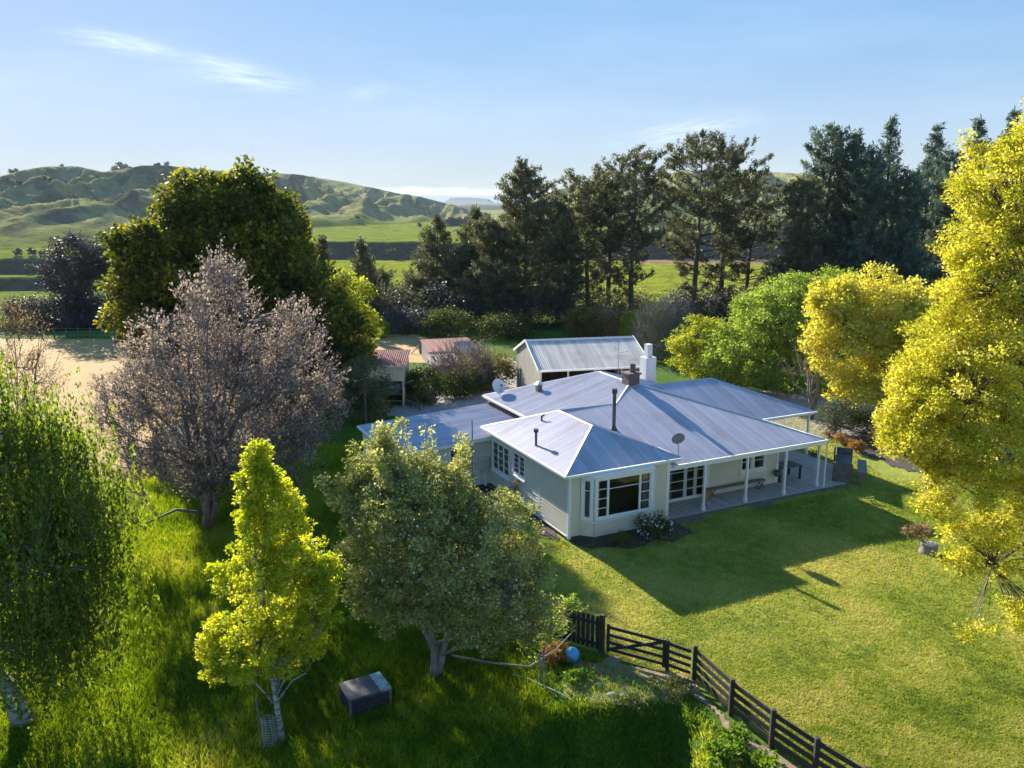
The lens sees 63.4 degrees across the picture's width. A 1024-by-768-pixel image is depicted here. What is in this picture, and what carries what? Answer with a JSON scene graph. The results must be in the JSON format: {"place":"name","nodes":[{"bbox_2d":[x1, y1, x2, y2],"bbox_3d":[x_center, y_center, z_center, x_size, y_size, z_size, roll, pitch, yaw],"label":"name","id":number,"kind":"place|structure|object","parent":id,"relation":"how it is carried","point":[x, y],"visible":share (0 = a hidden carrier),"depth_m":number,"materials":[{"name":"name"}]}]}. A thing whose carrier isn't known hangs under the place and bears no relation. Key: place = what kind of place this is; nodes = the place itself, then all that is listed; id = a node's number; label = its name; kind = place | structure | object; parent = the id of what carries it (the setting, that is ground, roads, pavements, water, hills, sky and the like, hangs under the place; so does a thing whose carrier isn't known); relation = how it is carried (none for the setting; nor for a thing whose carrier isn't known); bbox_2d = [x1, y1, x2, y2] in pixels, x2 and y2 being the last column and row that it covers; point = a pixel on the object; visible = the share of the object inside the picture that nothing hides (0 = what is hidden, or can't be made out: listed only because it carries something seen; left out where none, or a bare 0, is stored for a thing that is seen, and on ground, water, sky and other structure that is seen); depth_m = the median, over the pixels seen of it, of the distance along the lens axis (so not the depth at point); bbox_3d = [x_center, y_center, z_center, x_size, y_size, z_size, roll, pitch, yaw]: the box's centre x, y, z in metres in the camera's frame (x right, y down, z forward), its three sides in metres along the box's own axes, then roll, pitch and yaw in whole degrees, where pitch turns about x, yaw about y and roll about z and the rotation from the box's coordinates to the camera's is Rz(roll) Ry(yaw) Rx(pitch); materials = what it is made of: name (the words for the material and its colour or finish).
{"place":"outdoors","nodes":[
{"label":"outdoors","id":0,"kind":"place"},
{"bbox_2d":[0,338,343,473],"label":"paddock","id":1,"kind":"structure","parent":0,"point":[87,356],"depth_m":67.37,"materials":[{"name":"beige plant"}]},
{"bbox_2d":[352,334,428,362],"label":"farm yard","id":2,"kind":"structure","parent":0,"point":[399,342],"depth_m":82.39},
{"bbox_2d":[443,197,499,204],"bbox_3d":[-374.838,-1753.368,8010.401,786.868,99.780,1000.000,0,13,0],"label":"hill","id":3,"kind":"structure","parent":0,"point":[459,200],"depth_m":7810.50,"materials":[{"name":"white"}]},
{"bbox_2d":[0,165,1019,329],"bbox_3d":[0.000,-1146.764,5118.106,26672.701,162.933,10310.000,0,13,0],"label":"hills","id":4,"kind":"structure","parent":0,"point":[37,211],"depth_m":1102.09,"materials":[{"name":"green plant"}]},
{"bbox_2d":[0,292,68,326],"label":"dark bush","id":5,"kind":"object","parent":4,"relation":"on","point":[34,306],"visible":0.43,"depth_m":93.15,"materials":[{"name":"purple plant"}]},
{"bbox_2d":[26,304,98,330],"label":"dark bush","id":6,"kind":"object","parent":4,"relation":"on","point":[68,322],"visible":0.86,"depth_m":91.08,"materials":[{"name":"purple plant"}]},
{"bbox_2d":[29,230,114,326],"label":"tree","id":7,"kind":"object","parent":4,"relation":"on","point":[84,271],"visible":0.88,"depth_m":92.11,"materials":[{"name":"purple plant"}]},
{"bbox_2d":[316,233,333,278],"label":"pine tree","id":8,"kind":"object","parent":4,"relation":"on","point":[323,252],"visible":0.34,"depth_m":99.52,"materials":[{"name":"green plant"}]},
{"bbox_2d":[342,236,387,315],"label":"pine tree","id":9,"kind":"object","parent":4,"relation":"on","point":[364,261],"visible":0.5,"depth_m":91.93,"materials":[{"name":"green plant"}]},
{"bbox_2d":[347,283,412,326],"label":"undergrowth bush","id":10,"kind":"object","parent":4,"relation":"on","point":[382,311],"visible":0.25,"depth_m":93.31,"materials":[{"name":"brown plant"}]},
{"bbox_2d":[375,264,400,311],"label":"pine tree","id":11,"kind":"object","parent":4,"relation":"on","point":[387,277],"visible":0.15,"depth_m":102.13,"materials":[{"name":"green plant"}]},
{"bbox_2d":[382,265,434,313],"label":"pine tree","id":12,"kind":"object","parent":4,"relation":"on","point":[410,273],"visible":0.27,"depth_m":98.40,"materials":[{"name":"green plant"}]},
{"bbox_2d":[375,276,455,323],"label":"undergrowth bush","id":13,"kind":"object","parent":4,"relation":"on","point":[407,294],"visible":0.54,"depth_m":94.86,"materials":[{"name":"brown plant"}]},
{"bbox_2d":[405,213,472,289],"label":"pine tree","id":14,"kind":"object","parent":4,"relation":"on","point":[428,268],"visible":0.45,"depth_m":100.77,"materials":[{"name":"green plant"}]},
{"bbox_2d":[406,279,493,322],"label":"undergrowth bush","id":15,"kind":"object","parent":4,"relation":"on","point":[455,301],"visible":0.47,"depth_m":94.19,"materials":[{"name":"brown plant"}]},
{"bbox_2d":[418,245,482,315],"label":"pine tree","id":16,"kind":"object","parent":4,"relation":"on","point":[452,265],"visible":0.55,"depth_m":97.47,"materials":[{"name":"green plant"}]},
{"bbox_2d":[452,203,485,295],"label":"pine tree","id":17,"kind":"object","parent":4,"relation":"on","point":[475,213],"visible":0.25,"depth_m":99.53,"materials":[{"name":"green plant"}]},
{"bbox_2d":[445,281,532,322],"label":"undergrowth bush","id":18,"kind":"object","parent":4,"relation":"on","point":[467,290],"visible":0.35,"depth_m":94.55,"materials":[{"name":"green plant"}]},
{"bbox_2d":[454,216,534,318],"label":"pine tree","id":19,"kind":"object","parent":4,"relation":"on","point":[483,237],"visible":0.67,"depth_m":93.88,"materials":[{"name":"green plant"}]},
{"bbox_2d":[467,156,584,320],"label":"pine tree","id":20,"kind":"object","parent":4,"relation":"on","point":[529,219],"visible":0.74,"depth_m":93.55,"materials":[{"name":"green plant"}]},
{"bbox_2d":[487,277,579,325],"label":"undergrowth bush","id":21,"kind":"object","parent":4,"relation":"on","point":[534,305],"visible":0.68,"depth_m":94.31,"materials":[{"name":"green plant"}]},
{"bbox_2d":[528,199,596,318],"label":"pine tree","id":22,"kind":"object","parent":4,"relation":"on","point":[569,280],"visible":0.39,"depth_m":96.42,"materials":[{"name":"green plant"}]},
{"bbox_2d":[527,280,616,322],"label":"undergrowth bush","id":23,"kind":"object","parent":4,"relation":"on","point":[591,302],"visible":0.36,"depth_m":96.36,"materials":[{"name":"green plant"}]},
{"bbox_2d":[539,168,632,307],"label":"pine tree","id":24,"kind":"object","parent":4,"relation":"on","point":[591,251],"visible":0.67,"depth_m":95.93,"materials":[{"name":"green plant"}]},
{"bbox_2d":[568,162,648,305],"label":"pine tree","id":25,"kind":"object","parent":4,"relation":"on","point":[595,173],"visible":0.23,"depth_m":99.68,"materials":[{"name":"green plant"}]},
{"bbox_2d":[576,287,659,316],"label":"undergrowth bush","id":26,"kind":"object","parent":4,"relation":"on","point":[618,303],"visible":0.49,"depth_m":100.98,"materials":[{"name":"green plant"}]},
{"bbox_2d":[583,142,676,315],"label":"pine tree","id":27,"kind":"object","parent":4,"relation":"on","point":[646,170],"visible":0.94,"depth_m":95.20,"materials":[{"name":"green plant"}]},
{"bbox_2d":[657,283,735,316],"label":"undergrowth bush","id":28,"kind":"object","parent":4,"relation":"on","point":[707,300],"visible":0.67,"depth_m":102.28,"materials":[{"name":"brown plant"}]},
{"bbox_2d":[648,128,759,314],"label":"pine tree","id":29,"kind":"object","parent":4,"relation":"on","point":[680,157],"visible":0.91,"depth_m":98.01,"materials":[{"name":"green plant"}]},
{"bbox_2d":[673,145,778,313],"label":"pine tree","id":30,"kind":"object","parent":4,"relation":"on","point":[721,274],"visible":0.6,"depth_m":99.31,"materials":[{"name":"green plant"}]},
{"bbox_2d":[704,282,762,313],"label":"undergrowth bush","id":31,"kind":"object","parent":4,"relation":"on","point":[734,294],"visible":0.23,"depth_m":103.64,"materials":[{"name":"green plant"}]},
{"bbox_2d":[706,176,798,291],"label":"pine tree","id":32,"kind":"object","parent":4,"relation":"on","point":[764,239],"visible":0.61,"depth_m":102.62,"materials":[{"name":"green plant"}]},
{"bbox_2d":[758,171,835,301],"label":"pine tree","id":33,"kind":"object","parent":4,"relation":"on","point":[804,244],"visible":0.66,"depth_m":91.56,"materials":[{"name":"green plant"}]},
{"bbox_2d":[776,120,871,276],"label":"pine tree","id":34,"kind":"object","parent":4,"relation":"on","point":[827,166],"visible":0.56,"depth_m":93.96,"materials":[{"name":"green plant"}]},
{"bbox_2d":[825,127,886,278],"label":"pine tree","id":35,"kind":"object","parent":4,"relation":"on","point":[851,211],"visible":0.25,"depth_m":93.82,"materials":[{"name":"green plant"}]},
{"bbox_2d":[835,140,899,292],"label":"pine tree","id":36,"kind":"object","parent":4,"relation":"on","point":[871,168],"visible":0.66,"depth_m":90.29,"materials":[{"name":"green plant"}]},
{"bbox_2d":[856,111,911,276],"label":"pine tree","id":37,"kind":"object","parent":4,"relation":"on","point":[891,131],"visible":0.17,"depth_m":99.99,"materials":[{"name":"green plant"}]},
{"bbox_2d":[875,164,936,318],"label":"pine tree","id":38,"kind":"object","parent":4,"relation":"on","point":[900,243],"visible":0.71,"depth_m":89.54,"materials":[{"name":"green plant"}]},
{"bbox_2d":[900,121,951,282],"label":"pine tree","id":39,"kind":"object","parent":4,"relation":"on","point":[924,223],"visible":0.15,"depth_m":100.22,"materials":[{"name":"green plant"}]},
{"bbox_2d":[914,144,976,302],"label":"pine tree","id":40,"kind":"object","parent":4,"relation":"on","point":[944,168],"visible":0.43,"depth_m":92.32,"materials":[{"name":"green plant"}]},
{"bbox_2d":[943,113,1007,295],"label":"pine tree","id":41,"kind":"object","parent":4,"relation":"on","point":[980,129],"visible":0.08,"depth_m":101.68,"materials":[{"name":"green plant"}]},
{"bbox_2d":[983,105,1022,310],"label":"pine tree","id":42,"kind":"object","parent":4,"relation":"on","point":[1013,114],"visible":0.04,"depth_m":102.43,"materials":[{"name":"green plant"}]},
{"bbox_2d":[0,330,1023,767],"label":"ground","id":43,"kind":"structure","parent":0,"point":[678,732],"depth_m":27.95,"materials":[{"name":"green plant"}]},
{"bbox_2d":[0,294,67,454],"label":"bare sapling","id":44,"kind":"object","parent":43,"relation":"on","point":[13,327],"visible":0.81,"depth_m":38.72,"materials":[{"name":"brown plant"}]},
{"bbox_2d":[0,350,159,735],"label":"weeping birch","id":45,"kind":"object","parent":43,"relation":"on","point":[39,525],"visible":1,"depth_m":21.96,"materials":[{"name":"green plant"}]},
{"bbox_2d":[79,233,360,531],"bbox_3d":[-12.123,0.123,34.873,10.374,12.740,8.620,3,13,14],"label":"plum tree","id":46,"kind":"object","parent":43,"relation":"on","point":[203,467],"visible":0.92,"depth_m":33.89,"materials":[{"name":"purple plant"}]},
{"bbox_2d":[92,154,377,417],"bbox_3d":[-18.760,-6.676,55.906,19.328,17.139,11.782,0,13,0],"label":"sycamore tree","id":47,"kind":"object","parent":43,"relation":"on","point":[245,211],"visible":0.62,"depth_m":53.14,"materials":[{"name":"green plant"}]},
{"bbox_2d":[255,696,277,748],"bbox_3d":[-6.380,8.773,21.556,0.472,1.505,0.373,-5,14,-23],"label":"tree guard","id":48,"kind":"object","parent":43,"relation":"on","point":[271,730],"visible":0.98,"depth_m":21.52,"materials":[{"name":"grey metal"}]},
{"bbox_2d":[192,437,345,744],"bbox_3d":[-6.165,5.369,20.965,3.919,8.415,2.843,0,13,0],"label":"birch tree","id":49,"kind":"object","parent":43,"relation":"on","point":[297,618],"visible":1,"depth_m":20.41,"materials":[{"name":"green plant"}]},
{"bbox_2d":[325,266,385,350],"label":"young maple","id":50,"kind":"object","parent":43,"relation":"on","point":[355,289],"visible":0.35,"depth_m":58.07,"materials":[{"name":"green plant"}]},
{"bbox_2d":[338,671,391,718],"bbox_3d":[-4.154,8.803,23.419,1.250,0.630,0.940,-7,14,-29],"label":"wooden box","id":51,"kind":"object","parent":43,"relation":"on","point":[362,694],"visible":0.99,"depth_m":23.20,"materials":[{"name":"wood"}]},
{"bbox_2d":[334,353,398,422],"bbox_3d":[-9.408,0.276,52.866,4.172,4.534,4.062,0,13,0],"label":"broom bush","id":52,"kind":"object","parent":43,"relation":"on","point":[352,387],"visible":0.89,"depth_m":52.40,"materials":[{"name":"green plant"}]},
{"bbox_2d":[0,440,754,767],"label":"long grass","id":53,"kind":"structure","parent":43,"relation":"on","point":[207,550],"depth_m":23.73,"materials":[{"name":"green plant"}]},
{"bbox_2d":[347,350,410,405],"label":"garage","id":54,"kind":"structure","parent":43,"relation":"on","point":[397,364],"depth_m":57.62,"materials":[{"name":"red metal"}]},
{"bbox_2d":[379,304,437,335],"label":"dark bush","id":55,"kind":"object","parent":43,"relation":"on","point":[396,321],"visible":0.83,"depth_m":88.30,"materials":[{"name":"plant"}]},
{"bbox_2d":[398,360,445,401],"bbox_3d":[-6.384,-0.200,58.415,3.395,3.058,3.495,0,13,0],"label":"hedge bush","id":56,"kind":"object","parent":43,"relation":"on","point":[420,382],"visible":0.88,"depth_m":58.08,"materials":[{"name":"green plant"}]},
{"bbox_2d":[408,387,439,406],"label":"flax bush","id":57,"kind":"object","parent":43,"relation":"on","point":[421,396],"visible":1,"depth_m":57.25,"materials":[{"name":"green plant"}]},
{"bbox_2d":[312,416,569,678],"bbox_3d":[-2.088,5.084,24.166,7.544,7.713,4.959,0,13,0],"label":"apple tree","id":58,"kind":"object","parent":43,"relation":"on","point":[494,578],"visible":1,"depth_m":23.35,"materials":[{"name":"green plant"}]},
{"bbox_2d":[420,337,469,362],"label":"red roof shed","id":59,"kind":"structure","parent":43,"relation":"on","point":[430,346],"depth_m":73.01,"materials":[{"name":"metal"}]},
{"bbox_2d":[414,304,476,336],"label":"dark bush","id":60,"kind":"object","parent":43,"relation":"on","point":[436,318],"visible":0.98,"depth_m":86.57,"materials":[{"name":"green plant"}]},
{"bbox_2d":[437,369,479,398],"bbox_3d":[-4.030,0.010,59.587,3.226,2.148,3.287,5,14,22],"label":"hedge bush","id":61,"kind":"object","parent":43,"relation":"on","point":[467,388],"visible":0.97,"depth_m":59.26,"materials":[{"name":"green plant"}]},
{"bbox_2d":[424,334,504,386],"bbox_3d":[-3.649,-1.573,61.620,6.214,4.356,5.929,0,13,0],"label":"smoke bush","id":62,"kind":"object","parent":43,"relation":"on","point":[472,353],"visible":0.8,"depth_m":61.15,"materials":[{"name":"purple plant"}]},
{"bbox_2d":[464,346,516,389],"bbox_3d":[-1.541,-1.273,62.783,4.470,3.239,3.924,0,13,0],"label":"olive bush","id":63,"kind":"object","parent":43,"relation":"on","point":[507,367],"visible":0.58,"depth_m":62.34,"materials":[{"name":"green plant"}]},
{"bbox_2d":[471,307,539,341],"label":"dark bush","id":64,"kind":"object","parent":43,"relation":"on","point":[490,326],"visible":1,"depth_m":84.89,"materials":[{"name":"green plant"}]},
{"bbox_2d":[451,633,570,683],"bbox_3d":[0.097,8.276,24.638,3.713,1.104,0.967,-3,13,-12],"label":"fallen branch","id":65,"kind":"object","parent":43,"relation":"on","point":[497,663],"visible":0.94,"depth_m":24.46,"materials":[{"name":"wood"}]},
{"bbox_2d":[472,486,559,540],"bbox_3d":[-0.036,5.836,38.073,2.576,0.021,7.933,-10,16,-38],"label":"garden bed","id":66,"kind":"object","parent":43,"relation":"on","point":[549,532],"visible":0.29,"depth_m":36.49,"materials":[{"name":"soil"}]},
{"bbox_2d":[507,593,588,682],"bbox_3d":[1.159,7.572,24.416,2.506,2.623,1.426,-8,15,-31],"label":"sapling","id":67,"kind":"object","parent":43,"relation":"on","point":[568,600],"visible":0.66,"depth_m":24.16,"materials":[{"name":"green plant"}]},
{"bbox_2d":[538,639,575,666],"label":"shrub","id":68,"kind":"object","parent":43,"relation":"on","point":[560,650],"visible":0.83,"depth_m":25.51,"materials":[{"name":"brown plant"}]},
{"bbox_2d":[516,596,605,653],"bbox_3d":[1.516,7.742,26.908,3.248,1.400,0.165,8,15,31],"label":"picket fence","id":69,"kind":"object","parent":43,"relation":"on","point":[599,642],"visible":0.38,"depth_m":26.35,"materials":[{"name":"black wood"}]},
{"bbox_2d":[513,335,643,387],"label":"farm shed","id":70,"kind":"structure","parent":43,"relation":"on","point":[542,360],"depth_m":57.63,"materials":[{"name":"metal"}]},
{"bbox_2d":[562,666,596,684],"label":"weed clump","id":71,"kind":"object","parent":43,"relation":"on","point":[572,678],"visible":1,"depth_m":24.61,"materials":[{"name":"green plant"}]},
{"bbox_2d":[561,305,602,337],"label":"bush","id":72,"kind":"object","parent":43,"relation":"on","point":[574,318],"visible":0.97,"depth_m":84.14,"materials":[{"name":"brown plant"}]},
{"bbox_2d":[357,343,846,540],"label":"house","id":73,"kind":"structure","parent":43,"relation":"on","point":[592,456],"depth_m":39.94,"materials":[{"name":"grey metal"}]},
{"bbox_2d":[490,438,509,481],"bbox_3d":[-0.537,3.638,40.155,0.220,1.620,2.070,-6,14,-25],"label":"window","id":74,"kind":"structure","parent":73,"relation":"in","point":[497,470],"depth_m":40.25,"materials":[{"name":"white paint"}]},
{"bbox_2d":[510,449,525,482],"bbox_3d":[0.331,3.769,38.369,0.220,1.200,1.420,-6,14,-25],"label":"window","id":75,"kind":"structure","parent":73,"relation":"in","point":[514,472],"depth_m":38.41,"materials":[{"name":"white paint"}]},
{"bbox_2d":[580,477,593,521],"bbox_3d":[3.145,4.793,34.505,0.530,1.890,0.150,4,13,19],"label":"bay window","id":76,"kind":"structure","parent":73,"relation":"in","point":[583,480],"depth_m":34.45,"materials":[{"name":"white paint"}]},
{"bbox_2d":[593,469,653,521],"bbox_3d":[4.730,4.678,35.024,2.890,1.890,0.150,-6,14,-25],"label":"bay window","id":77,"kind":"structure","parent":73,"relation":"in","point":[651,472],"depth_m":34.98,"materials":[{"name":"white paint"}]},
{"bbox_2d":[832,442,866,482],"bbox_3d":[17.468,4.005,42.773,1.613,1.356,2.888,5,13,21],"label":"outdoor seat","id":78,"kind":"object","parent":73,"relation":"on","point":[842,466],"visible":1,"depth_m":41.79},
{"bbox_2d":[580,306,624,336],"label":"bush","id":79,"kind":"object","parent":43,"relation":"on","point":[613,319],"visible":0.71,"depth_m":85.01,"materials":[{"name":"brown plant"}]},
{"bbox_2d":[617,309,642,338],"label":"bush","id":80,"kind":"object","parent":43,"relation":"on","point":[623,330],"visible":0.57,"depth_m":82.44,"materials":[{"name":"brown plant"}]},
{"bbox_2d":[571,521,693,547],"bbox_3d":[5.216,6.507,35.049,5.429,0.018,2.300,-7,14,-27],"label":"garden bed","id":81,"kind":"object","parent":43,"relation":"on","point":[678,528],"visible":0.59,"depth_m":34.87,"materials":[{"name":"soil"}]},
{"bbox_2d":[634,509,676,539],"bbox_3d":[6.012,5.933,34.897,1.863,1.292,1.794,0,13,0],"label":"flowering shrub","id":82,"kind":"object","parent":81,"relation":"on","point":[664,527],"visible":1,"depth_m":34.80,"materials":[{"name":"green plant"}]},
{"bbox_2d":[588,671,697,710],"bbox_3d":[3.849,8.849,23.568,3.333,0.589,1.315,-6,14,-25],"label":"bank cover","id":83,"kind":"object","parent":43,"relation":"on","point":[677,680],"visible":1,"depth_m":23.73,"materials":[{"name":"green plant"}]},
{"bbox_2d":[626,293,683,361],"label":"bare scrub","id":84,"kind":"object","parent":43,"relation":"on","point":[644,324],"visible":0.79,"depth_m":72.25,"materials":[{"name":"grey plant"}]},
{"bbox_2d":[646,285,706,361],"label":"bare scrub","id":85,"kind":"object","parent":43,"relation":"on","point":[683,308],"visible":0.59,"depth_m":72.25,"materials":[{"name":"brown plant"}]},
{"bbox_2d":[665,639,691,673],"bbox_3d":[5.010,8.368,24.980,0.827,1.220,0.138,8,15,32],"label":"fence panel","id":86,"kind":"object","parent":43,"relation":"on","point":[667,657],"visible":0.93,"depth_m":24.95,"materials":[{"name":"black wood"}]},
{"bbox_2d":[606,624,665,667],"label":"gate","id":87,"kind":"structure","parent":86,"relation":"attached to","point":[618,646],"depth_m":25.58,"materials":[{"name":"black wood"}]},
{"bbox_2d":[662,313,728,379],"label":"willow tree","id":88,"kind":"object","parent":43,"relation":"on","point":[677,345],"visible":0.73,"depth_m":64.21,"materials":[{"name":"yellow plant"}]},
{"bbox_2d":[700,720,786,767],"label":"weed patch","id":89,"kind":"object","parent":43,"relation":"on","point":[722,748],"visible":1,"depth_m":21.05,"materials":[{"name":"plant"}]},
{"bbox_2d":[690,263,862,395],"bbox_3d":[20.504,-4.256,62.540,14.243,9.431,9.606,0,13,0],"label":"willow tree","id":90,"kind":"object","parent":43,"relation":"on","point":[771,343],"visible":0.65,"depth_m":61.33,"materials":[{"name":"green plant"}]},
{"bbox_2d":[691,645,868,767],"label":"rail fence","id":91,"kind":"object","parent":43,"relation":"on","point":[773,734],"visible":0.86,"depth_m":21.70,"materials":[{"name":"black wood"}]},
{"bbox_2d":[779,329,837,418],"bbox_3d":[19.331,-0.941,53.582,3.661,6.619,3.414,-8,15,-33],"label":"bare tree","id":92,"kind":"object","parent":43,"relation":"on","point":[812,398],"visible":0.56,"depth_m":53.77,"materials":[{"name":"grey plant"}]},
{"bbox_2d":[811,397,859,433],"bbox_3d":[19.936,1.895,50.853,2.774,2.340,2.774,0,13,0],"label":"shrub","id":93,"kind":"object","parent":43,"relation":"on","point":[837,422],"visible":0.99,"depth_m":50.67,"materials":[{"name":"green plant"}]},
{"bbox_2d":[797,260,987,418],"bbox_3d":[24.185,-2.611,52.487,13.005,10.448,9.016,0,13,0],"label":"golden poplar","id":94,"kind":"object","parent":43,"relation":"on","point":[844,314],"visible":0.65,"depth_m":50.75,"materials":[{"name":"yellow plant"}]},
{"bbox_2d":[900,522,934,551],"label":"shrub","id":95,"kind":"object","parent":43,"relation":"on","point":[915,530],"visible":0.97,"depth_m":34.04,"materials":[{"name":"brown plant"}]},
{"bbox_2d":[826,428,1021,478],"bbox_3d":[25.391,3.881,47.409,13.005,0.210,9.339,0,13,0],"label":"garden bed","id":96,"kind":"object","parent":43,"relation":"on","point":[870,451],"visible":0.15,"depth_m":47.25,"materials":[{"name":"soil"}]},
{"bbox_2d":[844,405,889,432],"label":"shrub","id":97,"kind":"object","parent":96,"relation":"on","point":[863,419],"visible":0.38,"depth_m":51.26,"materials":[{"name":"green plant"}]},
{"bbox_2d":[868,97,1023,646],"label":"elm tree","id":98,"kind":"object","parent":43,"relation":"on","point":[1002,290],"visible":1,"depth_m":25.84,"materials":[{"name":"yellow plant"}]},
{"bbox_2d":[0,0,1023,202],"label":"sky","id":99,"kind":"structure","parent":0,"point":[437,100],"materials":[{"name":"blue"}]},
{"bbox_2d":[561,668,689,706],"bbox_3d":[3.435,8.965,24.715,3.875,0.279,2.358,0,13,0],"label":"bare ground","id":100,"kind":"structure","parent":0,"point":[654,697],"depth_m":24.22,"materials":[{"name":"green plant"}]},
{"bbox_2d":[384,358,879,436],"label":"driveway","id":101,"kind":"structure","parent":0,"point":[796,398],"depth_m":57.59,"materials":[{"name":"grey gravel"}]},
{"bbox_2d":[573,656,800,767],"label":"path","id":102,"kind":"structure","parent":0,"point":[752,744],"depth_m":24.88,"materials":[{"name":"beige gravel"}]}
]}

